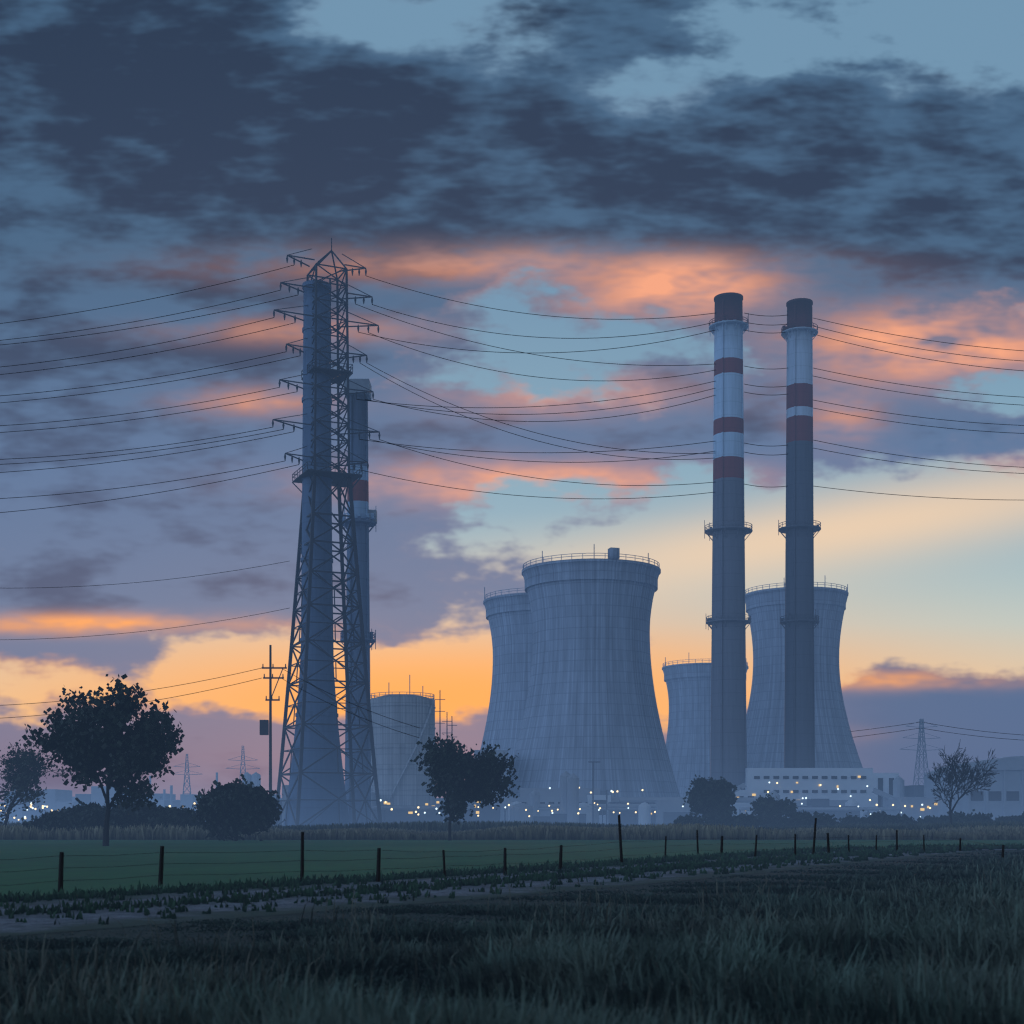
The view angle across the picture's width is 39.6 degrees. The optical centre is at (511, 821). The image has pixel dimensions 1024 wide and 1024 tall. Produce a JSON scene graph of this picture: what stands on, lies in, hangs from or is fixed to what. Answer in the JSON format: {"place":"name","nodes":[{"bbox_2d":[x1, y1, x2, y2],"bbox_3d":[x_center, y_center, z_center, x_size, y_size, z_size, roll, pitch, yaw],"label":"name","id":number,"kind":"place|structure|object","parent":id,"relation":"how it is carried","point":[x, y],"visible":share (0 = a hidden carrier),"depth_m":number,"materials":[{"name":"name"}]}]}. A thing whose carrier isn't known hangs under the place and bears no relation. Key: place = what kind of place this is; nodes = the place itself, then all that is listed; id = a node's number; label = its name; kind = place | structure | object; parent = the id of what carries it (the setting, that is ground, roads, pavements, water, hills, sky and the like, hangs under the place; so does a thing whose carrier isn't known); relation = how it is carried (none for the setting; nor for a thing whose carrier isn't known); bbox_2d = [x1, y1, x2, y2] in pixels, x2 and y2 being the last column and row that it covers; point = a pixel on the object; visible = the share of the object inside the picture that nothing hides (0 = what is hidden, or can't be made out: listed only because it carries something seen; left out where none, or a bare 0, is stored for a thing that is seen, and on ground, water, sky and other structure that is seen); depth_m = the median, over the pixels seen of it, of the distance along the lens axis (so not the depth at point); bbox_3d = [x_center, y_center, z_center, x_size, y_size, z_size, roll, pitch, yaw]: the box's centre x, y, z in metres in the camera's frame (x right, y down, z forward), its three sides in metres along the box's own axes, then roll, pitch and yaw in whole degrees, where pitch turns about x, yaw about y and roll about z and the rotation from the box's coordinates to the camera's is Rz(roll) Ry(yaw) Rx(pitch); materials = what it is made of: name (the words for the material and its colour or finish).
{"place":"outdoors","nodes":[
{"label":"outdoors","id":0,"kind":"place"},
{"bbox_2d":[0,840,1023,897],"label":"field","id":1,"kind":"structure","parent":0,"point":[328,857],"depth_m":67.76,"materials":[{"name":"green plant"}]},
{"bbox_2d":[22,673,184,845],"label":"tree","id":2,"kind":"object","parent":1,"relation":"on","point":[86,745],"visible":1,"depth_m":92.96,"materials":[{"name":"green plant"}]},
{"bbox_2d":[187,774,285,840],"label":"round bush","id":3,"kind":"object","parent":1,"relation":"on","point":[235,809],"visible":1,"depth_m":118.38,"materials":[{"name":"green plant"}]},
{"bbox_2d":[0,849,1023,936],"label":"gravel track","id":4,"kind":"structure","parent":0,"point":[40,923],"depth_m":28.84,"materials":[{"name":"grey gravel"}]},
{"bbox_2d":[0,823,1023,1023],"bbox_3d":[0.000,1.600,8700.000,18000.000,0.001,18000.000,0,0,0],"label":"ground","id":5,"kind":"structure","parent":0,"point":[111,932],"depth_m":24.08,"materials":[{"name":"green plant"}]},
{"bbox_2d":[0,739,70,826],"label":"tree","id":6,"kind":"object","parent":5,"relation":"on","point":[27,768],"visible":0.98,"depth_m":159.00,"materials":[{"name":"green plant"}]},
{"bbox_2d":[21,808,75,831],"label":"shrub","id":7,"kind":"object","parent":5,"relation":"on","point":[45,820],"visible":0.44,"depth_m":136.31,"materials":[{"name":"green plant"}]},
{"bbox_2d":[50,797,116,830],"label":"shrub","id":8,"kind":"object","parent":5,"relation":"on","point":[90,814],"visible":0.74,"depth_m":135.89,"materials":[{"name":"green plant"}]},
{"bbox_2d":[102,800,160,831],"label":"shrub","id":9,"kind":"object","parent":5,"relation":"on","point":[121,817],"visible":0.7,"depth_m":135.39,"materials":[{"name":"green plant"}]},
{"bbox_2d":[0,772,281,822],"bbox_3d":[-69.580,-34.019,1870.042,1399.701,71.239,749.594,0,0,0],"label":"skyline","id":10,"kind":"structure","parent":5,"relation":"on","point":[55,799],"depth_m":1584.76,"materials":[{"name":"grey"}]},
{"bbox_2d":[135,805,194,830],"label":"shrub","id":11,"kind":"object","parent":5,"relation":"on","point":[160,817],"visible":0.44,"depth_m":135.68,"materials":[{"name":"green plant"}]},
{"bbox_2d":[166,805,206,828],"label":"shrub","id":12,"kind":"object","parent":5,"relation":"on","point":[182,813],"visible":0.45,"depth_m":136.80,"materials":[{"name":"green plant"}]},
{"bbox_2d":[173,754,200,793],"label":"pylon","id":13,"kind":"object","parent":5,"relation":"on","point":[185,777],"visible":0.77,"depth_m":2098.09,"materials":[{"name":"metal"}]},
{"bbox_2d":[226,746,259,780],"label":"pylon","id":14,"kind":"object","parent":5,"relation":"on","point":[242,752],"visible":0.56,"depth_m":2097.78,"materials":[{"name":"metal"}]},
{"bbox_2d":[260,645,286,791],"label":"utility pole","id":15,"kind":"object","parent":5,"relation":"on","point":[265,727],"visible":0.96,"depth_m":259.83,"materials":[{"name":"grey wood"}]},
{"bbox_2d":[283,280,349,826],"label":"flue stack","id":16,"kind":"object","parent":5,"relation":"on","point":[334,784],"visible":0.81,"depth_m":446.69,"materials":[{"name":"paint"}]},
{"bbox_2d":[272,238,381,825],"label":"lattice tower","id":17,"kind":"structure","parent":5,"relation":"on","point":[339,375],"depth_m":445.65,"materials":[{"name":"metal"}]},
{"bbox_2d":[0,265,1023,739],"bbox_3d":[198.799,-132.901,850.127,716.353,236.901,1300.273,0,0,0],"label":"power lines","id":18,"kind":"object","parent":17,"relation":"attached to","point":[464,417],"visible":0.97,"depth_m":506.54,"materials":[{"name":"black metal"}]},
{"bbox_2d":[340,394,375,824],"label":"flue stack","id":19,"kind":"object","parent":5,"relation":"on","point":[358,447],"visible":0.66,"depth_m":481.63,"materials":[{"name":"paint"}]},
{"bbox_2d":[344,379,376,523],"bbox_3d":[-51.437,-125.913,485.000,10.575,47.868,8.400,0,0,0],"label":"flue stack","id":20,"kind":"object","parent":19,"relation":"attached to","point":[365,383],"visible":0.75,"depth_m":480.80,"materials":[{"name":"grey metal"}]},
{"bbox_2d":[370,675,435,805],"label":"cooling tower","id":21,"kind":"structure","parent":5,"relation":"on","point":[401,778],"depth_m":553.08,"materials":[{"name":"concrete"}]},
{"bbox_2d":[435,699,456,797],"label":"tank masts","id":22,"kind":"object","parent":5,"relation":"on","point":[440,711],"visible":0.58,"depth_m":600.03,"materials":[{"name":"metal"}]},
{"bbox_2d":[410,732,519,839],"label":"tree","id":23,"kind":"object","parent":5,"relation":"on","point":[450,769],"visible":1,"depth_m":122.08,"materials":[{"name":"green plant"}]},
{"bbox_2d":[0,782,930,819],"bbox_3d":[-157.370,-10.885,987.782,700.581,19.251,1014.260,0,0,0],"label":"yard lamps","id":24,"kind":"object","parent":5,"relation":"on","point":[552,812],"visible":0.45,"depth_m":597.75,"materials":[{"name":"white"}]},
{"bbox_2d":[0,815,1004,891],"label":"fence","id":25,"kind":"object","parent":5,"relation":"on","point":[161,864],"visible":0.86,"depth_m":40.57,"materials":[{"name":"black wood"}]},
{"bbox_2d":[480,587,531,775],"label":"cooling tower","id":26,"kind":"structure","parent":5,"relation":"on","point":[509,617],"depth_m":776.17,"materials":[{"name":"concrete"}]},
{"bbox_2d":[0,842,1023,924],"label":"verge grass","id":27,"kind":"structure","parent":5,"relation":"on","point":[786,855],"depth_m":36.58,"materials":[{"name":"green plant"}]},
{"bbox_2d":[0,823,1023,839],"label":"reeds belt","id":28,"kind":"object","parent":5,"relation":"on","point":[687,831],"visible":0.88,"depth_m":128.21,"materials":[{"name":"green plant"}]},
{"bbox_2d":[0,820,1023,831],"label":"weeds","id":29,"kind":"object","parent":5,"relation":"on","point":[437,826],"visible":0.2,"depth_m":178.62,"materials":[{"name":"green plant"}]},
{"bbox_2d":[508,544,679,796],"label":"cooling tower","id":30,"kind":"structure","parent":5,"relation":"on","point":[591,695],"depth_m":671.78,"materials":[{"name":"concrete"}]},
{"bbox_2d":[277,750,1023,825],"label":"industrial buildings","id":31,"kind":"structure","parent":5,"relation":"on","point":[1002,796],"depth_m":600.00,"materials":[{"name":"grey concrete"}]},
{"bbox_2d":[384,776,936,813],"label":"lights","id":32,"kind":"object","parent":31,"relation":"attached to","point":[921,809],"depth_m":599.35},
{"bbox_2d":[704,292,752,789],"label":"chimney","id":33,"kind":"object","parent":31,"relation":"on","point":[729,531],"visible":0.99,"depth_m":643.68,"materials":[{"name":"paint"}]},
{"bbox_2d":[778,298,820,767],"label":"chimney","id":34,"kind":"object","parent":31,"relation":"on","point":[800,528],"visible":0.98,"depth_m":649.42,"materials":[{"name":"paint"}]},
{"bbox_2d":[669,812,708,825],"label":"hedge","id":35,"kind":"object","parent":5,"relation":"on","point":[690,819],"visible":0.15,"depth_m":234.50,"materials":[{"name":"green plant"}]},
{"bbox_2d":[662,657,748,796],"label":"cooling tower","id":36,"kind":"structure","parent":5,"relation":"on","point":[688,742],"depth_m":976.09,"materials":[{"name":"concrete"}]},
{"bbox_2d":[683,774,737,817],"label":"tree","id":37,"kind":"object","parent":5,"relation":"on","point":[707,796],"visible":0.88,"depth_m":251.16,"materials":[{"name":"green plant"}]},
{"bbox_2d":[724,812,763,826],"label":"hedge","id":38,"kind":"object","parent":5,"relation":"on","point":[745,820],"visible":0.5,"depth_m":240.38,"materials":[{"name":"green plant"}]},
{"bbox_2d":[750,793,797,819],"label":"bush","id":39,"kind":"object","parent":5,"relation":"on","point":[770,806],"visible":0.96,"depth_m":268.26,"materials":[{"name":"green plant"}]},
{"bbox_2d":[775,809,811,826],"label":"hedge","id":40,"kind":"object","parent":5,"relation":"on","point":[793,819],"visible":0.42,"depth_m":246.21,"materials":[{"name":"green plant"}]},
{"bbox_2d":[745,582,862,767],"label":"cooling tower","id":41,"kind":"structure","parent":5,"relation":"on","point":[835,746],"depth_m":828.17,"materials":[{"name":"concrete"}]},
{"bbox_2d":[797,811,839,826],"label":"hedge","id":42,"kind":"object","parent":5,"relation":"on","point":[826,819],"visible":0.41,"depth_m":239.65,"materials":[{"name":"green plant"}]},
{"bbox_2d":[837,812,863,825],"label":"hedge","id":43,"kind":"object","parent":5,"relation":"on","point":[847,819],"visible":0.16,"depth_m":253.22,"materials":[{"name":"green plant"}]},
{"bbox_2d":[853,810,888,824],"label":"hedge","id":44,"kind":"object","parent":5,"relation":"on","point":[874,818],"visible":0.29,"depth_m":245.49,"materials":[{"name":"green plant"}]},
{"bbox_2d":[877,813,921,824],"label":"hedge","id":45,"kind":"object","parent":5,"relation":"on","point":[898,818],"visible":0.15,"depth_m":238.26,"materials":[{"name":"green plant"}]},
{"bbox_2d":[902,719,941,784],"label":"pylon","id":46,"kind":"object","parent":5,"relation":"on","point":[922,727],"visible":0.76,"depth_m":1498.72,"materials":[{"name":"metal"}]},
{"bbox_2d":[917,815,938,822],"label":"hedge","id":47,"kind":"object","parent":5,"relation":"on","point":[927,818],"visible":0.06,"depth_m":251.96,"materials":[{"name":"green plant"}]},
{"bbox_2d":[930,811,969,823],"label":"hedge","id":48,"kind":"object","parent":5,"relation":"on","point":[956,816],"visible":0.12,"depth_m":245.03,"materials":[{"name":"green plant"}]},
{"bbox_2d":[927,739,999,824],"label":"bare tree","id":49,"kind":"object","parent":5,"relation":"on","point":[950,775],"visible":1,"depth_m":204.29,"materials":[{"name":"brown plant"}]},
{"bbox_2d":[957,809,995,823],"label":"hedge","id":50,"kind":"object","parent":5,"relation":"on","point":[979,817],"visible":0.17,"depth_m":238.17,"materials":[{"name":"green plant"}]},
{"bbox_2d":[995,815,1014,822],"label":"hedge","id":51,"kind":"object","parent":5,"relation":"on","point":[1002,818],"visible":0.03,"depth_m":251.34,"materials":[{"name":"green plant"}]},
{"bbox_2d":[1007,812,1023,823],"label":"hedge","id":52,"kind":"object","parent":5,"relation":"on","point":[1019,818],"visible":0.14,"depth_m":244.73,"materials":[{"name":"green plant"}]},
{"bbox_2d":[0,0,1023,801],"label":"sky","id":53,"kind":"structure","parent":0,"point":[598,160],"materials":[{"name":"blue"}]}
]}

